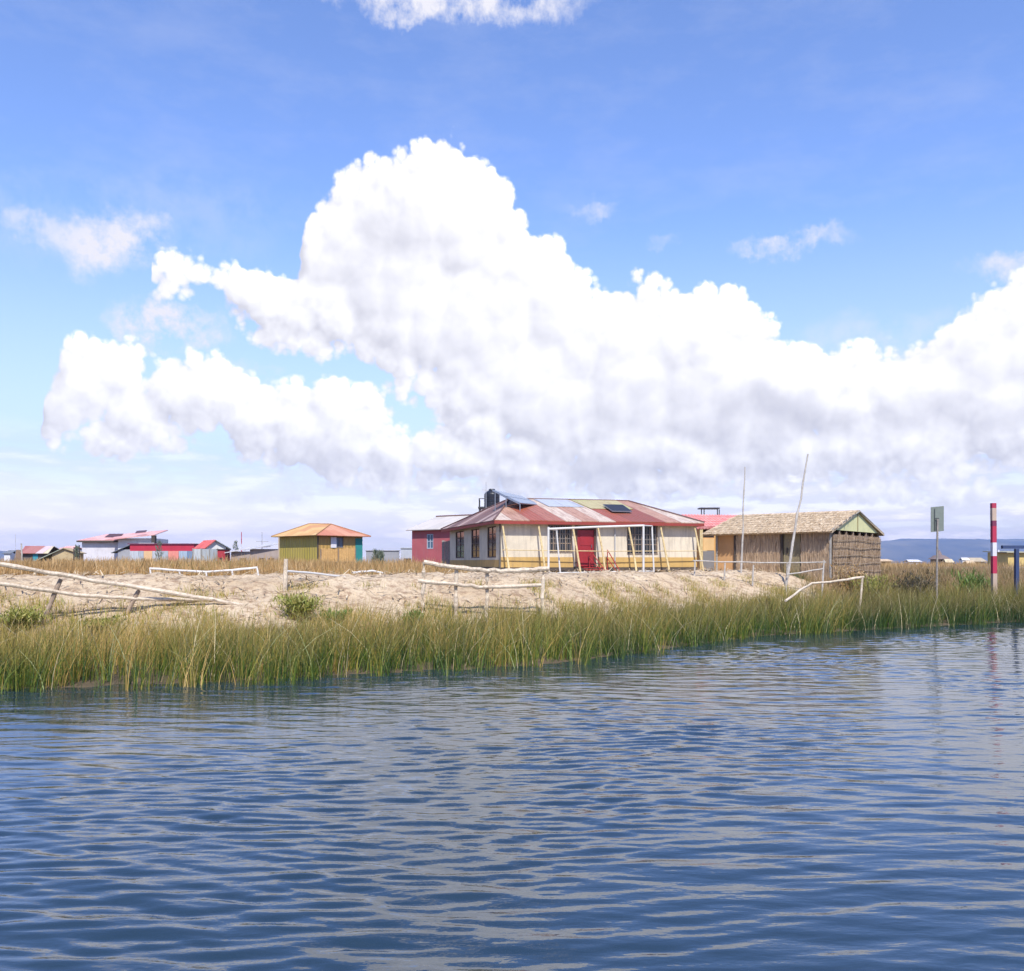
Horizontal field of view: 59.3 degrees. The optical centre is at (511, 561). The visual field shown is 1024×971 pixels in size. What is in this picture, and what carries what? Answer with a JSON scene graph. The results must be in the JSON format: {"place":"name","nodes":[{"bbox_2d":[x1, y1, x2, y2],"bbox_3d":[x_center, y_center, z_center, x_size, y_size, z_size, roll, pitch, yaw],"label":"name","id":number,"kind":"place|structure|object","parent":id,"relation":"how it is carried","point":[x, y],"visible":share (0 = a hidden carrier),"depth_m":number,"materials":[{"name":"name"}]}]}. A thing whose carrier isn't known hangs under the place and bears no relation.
{"place":"outdoors","nodes":[
{"label":"outdoors","id":0,"kind":"place"},
{"bbox_2d":[0,551,13,560],"bbox_3d":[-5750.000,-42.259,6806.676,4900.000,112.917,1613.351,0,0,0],"label":"hills","id":1,"kind":"structure","parent":0,"point":[1,555],"depth_m":6704.68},
{"bbox_2d":[0,564,1022,688],"bbox_3d":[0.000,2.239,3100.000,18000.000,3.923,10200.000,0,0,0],"label":"ground","id":2,"kind":"structure","parent":0,"point":[397,584],"depth_m":24.95,"materials":[{"name":"soil"}]},
{"bbox_2d":[2,550,14,562],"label":"white cabin","id":3,"kind":"object","parent":2,"relation":"on","point":[8,555],"visible":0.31,"depth_m":130.13,"materials":[{"name":"paint"}]},
{"bbox_2d":[0,604,52,631],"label":"shrub","id":4,"kind":"object","parent":2,"relation":"on","point":[27,614],"visible":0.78,"depth_m":20.41,"materials":[{"name":"green plant"}]},
{"bbox_2d":[14,546,58,561],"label":"rusty roof hut","id":5,"kind":"object","parent":2,"relation":"on","point":[34,552],"visible":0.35,"depth_m":92.13,"materials":[{"name":"metal"}]},
{"bbox_2d":[39,548,86,561],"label":"hut","id":6,"kind":"object","parent":2,"relation":"on","point":[66,553],"visible":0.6,"depth_m":84.26,"materials":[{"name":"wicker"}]},
{"bbox_2d":[59,546,81,551],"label":"pale cottage","id":7,"kind":"structure","parent":2,"relation":"on","point":[72,547],"depth_m":129.63,"materials":[{"name":"pink metal"}]},
{"bbox_2d":[74,544,78,558],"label":"columnar bush","id":8,"kind":"object","parent":2,"relation":"on","point":[76,551],"visible":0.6,"depth_m":81.93,"materials":[{"name":"green plant"}]},
{"bbox_2d":[77,613,125,632],"bbox_3d":[-9.441,1.417,20.779,1.180,0.520,0.996,0,0,28],"label":"shrub","id":9,"kind":"object","parent":2,"relation":"on","point":[102,618],"visible":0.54,"depth_m":20.61,"materials":[{"name":"green plant"}]},
{"bbox_2d":[111,545,129,560],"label":"grey lean to","id":10,"kind":"object","parent":2,"relation":"on","point":[124,551],"visible":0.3,"depth_m":98.00,"materials":[{"name":"metal"}]},
{"bbox_2d":[0,562,242,624],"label":"fallen log fence","id":11,"kind":"object","parent":2,"relation":"on","point":[55,591],"visible":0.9,"depth_m":21.57,"materials":[{"name":"beige wood"}]},
{"bbox_2d":[76,530,167,562],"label":"whitewashed building","id":12,"kind":"structure","parent":2,"relation":"on","point":[102,546],"depth_m":110.00,"materials":[{"name":"white paint"}]},
{"bbox_2d":[155,540,163,559],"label":"columnar bush","id":13,"kind":"object","parent":2,"relation":"on","point":[159,548],"visible":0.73,"depth_m":91.97,"materials":[{"name":"green plant"}]},
{"bbox_2d":[128,543,197,561],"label":"red banded building","id":14,"kind":"structure","parent":2,"relation":"on","point":[148,550],"depth_m":94.94,"materials":[{"name":"red paint"}]},
{"bbox_2d":[149,567,258,575],"bbox_3d":[-9.297,0.373,27.200,3.338,0.474,0.091,0,0,0],"label":"rail fence","id":15,"kind":"object","parent":2,"relation":"on","point":[198,571],"visible":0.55,"depth_m":27.18,"materials":[{"name":"white wood"}]},
{"bbox_2d":[192,548,217,562],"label":"sheet fence","id":16,"kind":"object","parent":2,"relation":"on","point":[199,553],"visible":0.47,"depth_m":86.00,"materials":[{"name":"grey metal"}]},
{"bbox_2d":[193,540,230,548],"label":"red roofed house","id":17,"kind":"structure","parent":2,"relation":"on","point":[210,544],"depth_m":90.74,"materials":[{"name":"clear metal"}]},
{"bbox_2d":[216,549,230,561],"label":"red booth","id":18,"kind":"object","parent":2,"relation":"on","point":[220,553],"visible":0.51,"depth_m":85.00,"materials":[{"name":"red metal"}]},
{"bbox_2d":[232,540,238,551],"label":"columnar bush","id":19,"kind":"object","parent":2,"relation":"on","point":[234,546],"visible":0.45,"depth_m":99.97,"materials":[{"name":"green plant"}]},
{"bbox_2d":[224,546,270,561],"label":"shed","id":20,"kind":"structure","parent":2,"relation":"on","point":[234,554],"depth_m":84.00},
{"bbox_2d":[243,543,277,561],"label":"shed","id":21,"kind":"structure","parent":2,"relation":"on","point":[262,553],"depth_m":80.00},
{"bbox_2d":[270,591,333,621],"bbox_3d":[-5.273,1.121,22.746,1.637,0.801,1.388,0,0,-20],"label":"shrub","id":22,"kind":"object","parent":2,"relation":"on","point":[295,603],"visible":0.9,"depth_m":22.49,"materials":[{"name":"green plant"}]},
{"bbox_2d":[283,559,345,590],"bbox_3d":[-5.488,0.468,25.205,0.167,1.104,2.353,0,0,35],"label":"post and rail","id":23,"kind":"object","parent":2,"relation":"on","point":[286,571],"visible":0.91,"depth_m":24.29,"materials":[{"name":"white wood"}]},
{"bbox_2d":[271,523,370,562],"bbox_3d":[-13.485,-1.077,63.501,5.689,3.353,4.605,0,0,44],"label":"yellow hut","id":24,"kind":"object","parent":2,"relation":"on","point":[307,541],"visible":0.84,"depth_m":62.26,"materials":[{"name":"yellow wood"}]},
{"bbox_2d":[337,537,342,547],"bbox_3d":[-12.001,-1.335,61.685,0.070,0.730,1.051,0,0,43],"label":"window","id":25,"kind":"structure","parent":24,"relation":"in","point":[339,539],"depth_m":61.85,"materials":[{"name":"grey glass"}]},
{"bbox_2d":[355,538,362,562],"bbox_3d":[-10.706,-0.555,62.956,0.028,2.210,0.600,0,0,43],"label":"door","id":26,"kind":"structure","parent":24,"relation":"in","point":[358,541],"depth_m":62.98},
{"bbox_2d":[318,606,355,624],"bbox_3d":[-4.391,1.376,22.439,0.998,0.583,1.130,0,0,0],"label":"shrub","id":27,"kind":"object","parent":2,"relation":"on","point":[334,614],"visible":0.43,"depth_m":22.32,"materials":[{"name":"green plant"}]},
{"bbox_2d":[320,547,355,563],"bbox_3d":[-11.442,-0.156,59.261,2.516,1.613,0.105,0,0,-35],"label":"plank fence","id":28,"kind":"object","parent":2,"relation":"on","point":[346,553],"visible":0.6,"depth_m":59.22,"materials":[{"name":"yellow wood"}]},
{"bbox_2d":[352,570,382,573],"bbox_3d":[-4.613,0.313,28.720,1.021,0.134,0.113,0,0,-24],"label":"fallen rail","id":29,"kind":"object","parent":2,"relation":"on","point":[369,571],"visible":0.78,"depth_m":28.76,"materials":[{"name":"white wood"}]},
{"bbox_2d":[371,548,380,564],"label":"columnar bush","id":30,"kind":"object","parent":2,"relation":"on","point":[377,556],"visible":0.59,"depth_m":65.97,"materials":[{"name":"green plant"}]},
{"bbox_2d":[378,550,385,562],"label":"columnar bush","id":31,"kind":"object","parent":2,"relation":"on","point":[381,553],"visible":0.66,"depth_m":66.44,"materials":[{"name":"green plant"}]},
{"bbox_2d":[365,550,399,563],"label":"block wall","id":32,"kind":"structure","parent":2,"relation":"on","point":[388,554],"depth_m":70.00,"materials":[{"name":"grey concrete"}]},
{"bbox_2d":[400,548,411,560],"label":"shed","id":33,"kind":"structure","parent":2,"relation":"on","point":[406,552],"depth_m":62.00,"materials":[{"name":"white metal"}]},
{"bbox_2d":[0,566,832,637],"bbox_3d":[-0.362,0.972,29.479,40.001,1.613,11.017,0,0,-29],"label":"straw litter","id":34,"kind":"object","parent":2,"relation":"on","point":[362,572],"visible":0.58,"depth_m":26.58,"materials":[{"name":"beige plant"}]},
{"bbox_2d":[402,609,432,625],"bbox_3d":[-2.513,1.446,23.009,0.928,0.556,0.887,0,0,-32],"label":"shrub","id":35,"kind":"object","parent":2,"relation":"on","point":[414,614],"visible":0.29,"depth_m":22.93,"materials":[{"name":"green plant"}]},
{"bbox_2d":[0,575,852,651],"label":"bank grass","id":36,"kind":"structure","parent":2,"relation":"on","point":[72,618],"depth_m":22.54,"materials":[{"name":"beige plant"}]},
{"bbox_2d":[406,514,471,566],"bbox_3d":[-3.083,-1.182,55.752,4.463,3.523,5.500,0,0,38],"label":"red annex","id":37,"kind":"object","parent":2,"relation":"on","point":[428,536],"visible":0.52,"depth_m":54.41,"materials":[{"name":"metal"}]},
{"bbox_2d":[427,534,432,548],"bbox_3d":[-4.900,-1.240,54.130,0.540,0.880,0.070,0,0,38],"label":"window","id":38,"kind":"structure","parent":37,"relation":"in","point":[429,536],"depth_m":54.12,"materials":[{"name":"blue glass"}]},
{"bbox_2d":[442,540,449,563],"bbox_3d":[-3.592,-0.316,51.525,0.840,1.833,0.050,0,0,0],"label":"board fence","id":39,"kind":"object","parent":2,"relation":"on","point":[446,551],"visible":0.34,"depth_m":51.50,"materials":[{"name":"grey wood"}]},
{"bbox_2d":[418,560,548,618],"bbox_3d":[-0.746,0.864,24.399,3.663,1.848,0.279,0,0,-17],"label":"log rail fence","id":40,"kind":"object","parent":2,"relation":"on","point":[455,584],"visible":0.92,"depth_m":24.33,"materials":[{"name":"white wood"}]},
{"bbox_2d":[0,577,1023,696],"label":"reeds","id":41,"kind":"object","parent":2,"relation":"on","point":[12,670],"visible":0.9,"depth_m":19.48,"materials":[{"name":"green plant"}]},
{"bbox_2d":[0,580,1023,689],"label":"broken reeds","id":42,"kind":"object","parent":2,"relation":"on","point":[190,651],"visible":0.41,"depth_m":19.23,"materials":[{"name":"plant"}]},
{"bbox_2d":[441,490,704,571],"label":"house","id":43,"kind":"structure","parent":2,"relation":"on","point":[510,531],"depth_m":41.80,"materials":[{"name":"beige paint"}]},
{"bbox_2d":[456,531,463,557],"bbox_3d":[-2.746,-0.920,48.146,0.070,1.440,2.100,0,0,-16],"label":"window","id":44,"kind":"structure","parent":43,"relation":"in","point":[459,535],"depth_m":48.12,"materials":[{"name":"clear glass"}]},
{"bbox_2d":[472,529,478,557],"bbox_3d":[-1.773,-0.920,44.706,0.070,1.440,1.750,0,0,-16],"label":"window","id":45,"kind":"structure","parent":43,"relation":"in","point":[475,532],"depth_m":44.85,"materials":[{"name":"clear glass"}]},
{"bbox_2d":[478,498,486,510],"bbox_3d":[-1.182,-1.376,48.500,1.250,4.053,1.100,0,0,0],"label":"tank stand","id":46,"kind":"object","parent":43,"relation":"on","point":[480,508],"visible":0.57,"depth_m":47.98,"materials":[{"name":"black metal"}]},
{"bbox_2d":[484,489,499,506],"bbox_3d":[-1.082,-3.449,48.500,0.840,0.969,0.840,0,0,0],"label":"water tank","id":47,"kind":"object","parent":46,"relation":"on","point":[489,495],"visible":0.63,"depth_m":48.15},
{"bbox_2d":[488,526,495,557],"bbox_3d":[-0.893,-0.920,41.593,0.070,1.440,1.620,0,0,-16],"label":"window","id":48,"kind":"structure","parent":43,"relation":"in","point":[491,530],"depth_m":41.57,"materials":[{"name":"clear glass"}]},
{"bbox_2d":[548,524,571,552],"bbox_3d":[2.169,-1.060,40.779,1.160,1.280,0.132,0,0,-16],"label":"window","id":49,"kind":"structure","parent":43,"relation":"in","point":[564,535],"depth_m":40.78,"materials":[{"name":"clear glass"}]},
{"bbox_2d":[577,530,593,565],"bbox_3d":[3.364,-0.630,41.110,0.800,1.660,0.116,0,0,-16],"label":"door","id":50,"kind":"structure","parent":43,"relation":"in","point":[585,538],"depth_m":41.11,"materials":[{"name":"wood"}]},
{"bbox_2d":[627,526,657,554],"bbox_3d":[6.061,-1.040,41.880,1.550,1.380,0.132,0,0,-16],"label":"window","id":51,"kind":"structure","parent":43,"relation":"in","point":[636,532],"depth_m":41.89,"materials":[{"name":"clear glass"}]},
{"bbox_2d":[582,550,618,571],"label":"entrance steps","id":52,"kind":"structure","parent":2,"relation":"on","point":[589,567],"depth_m":40.73,"materials":[{"name":"beige wood"}]},
{"bbox_2d":[547,524,654,573],"bbox_3d":[3.496,-0.430,34.996,4.274,2.029,1.072,0,0,0],"label":"football goal","id":53,"kind":"object","parent":2,"relation":"on","point":[609,526],"visible":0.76,"depth_m":34.50,"materials":[{"name":"white metal"}]},
{"bbox_2d":[681,514,735,570],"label":"orange house","id":54,"kind":"structure","parent":2,"relation":"on","point":[707,544],"depth_m":48.11,"materials":[{"name":"paint"}]},
{"bbox_2d":[703,530,713,537],"bbox_3d":[10.495,-1.510,48.152,0.640,0.420,0.070,0,0,-10],"label":"window","id":55,"kind":"structure","parent":54,"relation":"in","point":[703,530],"depth_m":48.12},
{"bbox_2d":[698,507,719,514],"bbox_3d":[11.437,-1.263,52.000,1.270,3.726,0.800,0,0,0],"label":"empty tank frame","id":56,"kind":"object","parent":54,"relation":"on","point":[708,508],"visible":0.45,"depth_m":51.67,"materials":[{"name":"black metal"}]},
{"bbox_2d":[740,467,745,572],"bbox_3d":[9.615,-1.677,37.491,0.232,4.563,0.112,0,0,0],"label":"bamboo pole","id":57,"kind":"object","parent":2,"relation":"on","point":[741,564],"visible":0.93,"depth_m":37.47,"materials":[{"name":"beige wood"}]},
{"bbox_2d":[693,560,825,593],"bbox_3d":[9.706,0.804,35.255,5.360,1.771,0.578,0,0,0],"label":"thin rail fence","id":58,"kind":"object","parent":2,"relation":"on","point":[787,573],"visible":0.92,"depth_m":35.48,"materials":[{"name":"grey wood"}]},
{"bbox_2d":[700,510,883,579],"bbox_3d":[13.955,-0.818,44.379,6.498,3.296,7.750,0,0,39],"label":"reed hut","id":59,"kind":"object","parent":2,"relation":"on","point":[850,538],"visible":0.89,"depth_m":42.10,"materials":[{"name":"wicker"}]},
{"bbox_2d":[784,534,800,572],"bbox_3d":[12.807,-0.400,41.163,0.790,1.860,0.090,0,0,39],"label":"door","id":60,"kind":"structure","parent":59,"relation":"in","point":[796,554],"depth_m":41.11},
{"bbox_2d":[784,454,808,585],"bbox_3d":[11.624,-1.655,36.796,1.366,5.608,0.127,0,0,-29],"label":"bamboo pole","id":61,"kind":"object","parent":2,"relation":"on","point":[792,542],"visible":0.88,"depth_m":36.75,"materials":[{"name":"beige wood"}]},
{"bbox_2d":[784,576,863,611],"bbox_3d":[9.806,1.347,29.488,4.609,1.747,1.186,0,0,-39],"label":"broken rail","id":62,"kind":"object","parent":2,"relation":"on","point":[811,583],"visible":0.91,"depth_m":30.46,"materials":[{"name":"beige wood"}]},
{"bbox_2d":[826,562,869,596],"bbox_3d":[14.034,0.739,37.682,1.780,1.540,1.737,0,0,33],"label":"shrub","id":63,"kind":"object","parent":2,"relation":"on","point":[854,573],"visible":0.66,"depth_m":37.53,"materials":[{"name":"brown plant"}]},
{"bbox_2d":[843,573,899,599],"bbox_3d":[14.556,1.020,36.420,2.166,1.445,2.420,0,0,-37],"label":"shrub","id":64,"kind":"object","parent":2,"relation":"on","point":[873,581],"visible":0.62,"depth_m":36.47,"materials":[{"name":"green plant"}]},
{"bbox_2d":[881,559,891,563],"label":"distant hut","id":65,"kind":"object","parent":2,"relation":"on","point":[885,560],"visible":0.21,"depth_m":150.21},
{"bbox_2d":[902,560,922,564],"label":"distant hut","id":66,"kind":"object","parent":2,"relation":"on","point":[910,561],"visible":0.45,"depth_m":150.14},
{"bbox_2d":[882,568,948,604],"bbox_3d":[16.242,1.030,36.250,2.689,1.693,3.016,0,0,0],"label":"shrub","id":67,"kind":"object","parent":2,"relation":"on","point":[928,583],"visible":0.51,"depth_m":36.26,"materials":[{"name":"green plant"}]},
{"bbox_2d":[931,506,943,602],"bbox_3d":[16.101,0.051,33.998,0.562,4.347,0.125,0,0,-12],"label":"sign post","id":68,"kind":"object","parent":2,"relation":"on","point":[937,519],"visible":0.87,"depth_m":33.99,"materials":[{"name":"grey metal"}]},
{"bbox_2d":[929,550,949,563],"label":"distant hut","id":69,"kind":"object","parent":2,"relation":"on","point":[941,557],"visible":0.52,"depth_m":140.14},
{"bbox_2d":[941,559,953,563],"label":"distant hut","id":70,"kind":"object","parent":2,"relation":"on","point":[949,560],"visible":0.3,"depth_m":135.23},
{"bbox_2d":[959,558,969,564],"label":"distant hut","id":71,"kind":"object","parent":2,"relation":"on","point":[961,560],"visible":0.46,"depth_m":145.24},
{"bbox_2d":[943,567,998,597],"bbox_3d":[19.250,1.033,37.525,2.124,1.844,2.168,0,0,-12],"label":"shrub","id":72,"kind":"object","parent":2,"relation":"on","point":[979,582],"visible":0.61,"depth_m":37.39,"materials":[{"name":"green plant"}]},
{"bbox_2d":[968,558,987,564],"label":"distant hut","id":73,"kind":"object","parent":2,"relation":"on","point":[975,560],"visible":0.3,"depth_m":150.26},
{"bbox_2d":[990,503,998,595],"bbox_3d":[19.608,-0.425,36.555,0.259,3.933,0.230,0,0,0],"label":"striped marker pole","id":74,"kind":"object","parent":2,"relation":"on","point":[993,526],"visible":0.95,"depth_m":36.50,"materials":[{"name":"paint"}]},
{"bbox_2d":[983,551,1023,565],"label":"yellow shack","id":75,"kind":"structure","parent":2,"relation":"on","point":[1007,557],"depth_m":70.21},
{"bbox_2d":[1001,545,1023,601],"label":"blue timber frame","id":76,"kind":"object","parent":2,"relation":"on","point":[1016,548],"visible":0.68,"depth_m":37.01,"materials":[{"name":"paint"}]},
{"bbox_2d":[0,562,1023,970],"bbox_3d":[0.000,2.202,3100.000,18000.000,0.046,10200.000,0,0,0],"label":"water","id":77,"kind":"structure","parent":0,"point":[828,802],"depth_m":7.80,"materials":[{"name":"blue liquid"}]},
{"bbox_2d":[0,551,1023,575],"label":"dry grass","id":78,"kind":"structure","parent":0,"point":[111,566],"depth_m":31.12,"materials":[{"name":"beige plant"}]},
{"bbox_2d":[0,0,1023,560],"label":"sky","id":79,"kind":"structure","parent":0,"point":[375,268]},
{"bbox_2d":[774,562,1023,607],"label":"rough grass","id":80,"kind":"structure","parent":0,"point":[1006,573],"depth_m":45.32,"materials":[{"name":"brown plant"}]},
{"bbox_2d":[880,538,1023,561],"bbox_3d":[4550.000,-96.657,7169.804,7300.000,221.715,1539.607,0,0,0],"label":"hills","id":81,"kind":"structure","parent":0,"point":[898,550],"depth_m":6807.19,"materials":[{"name":"blue"}]}
]}

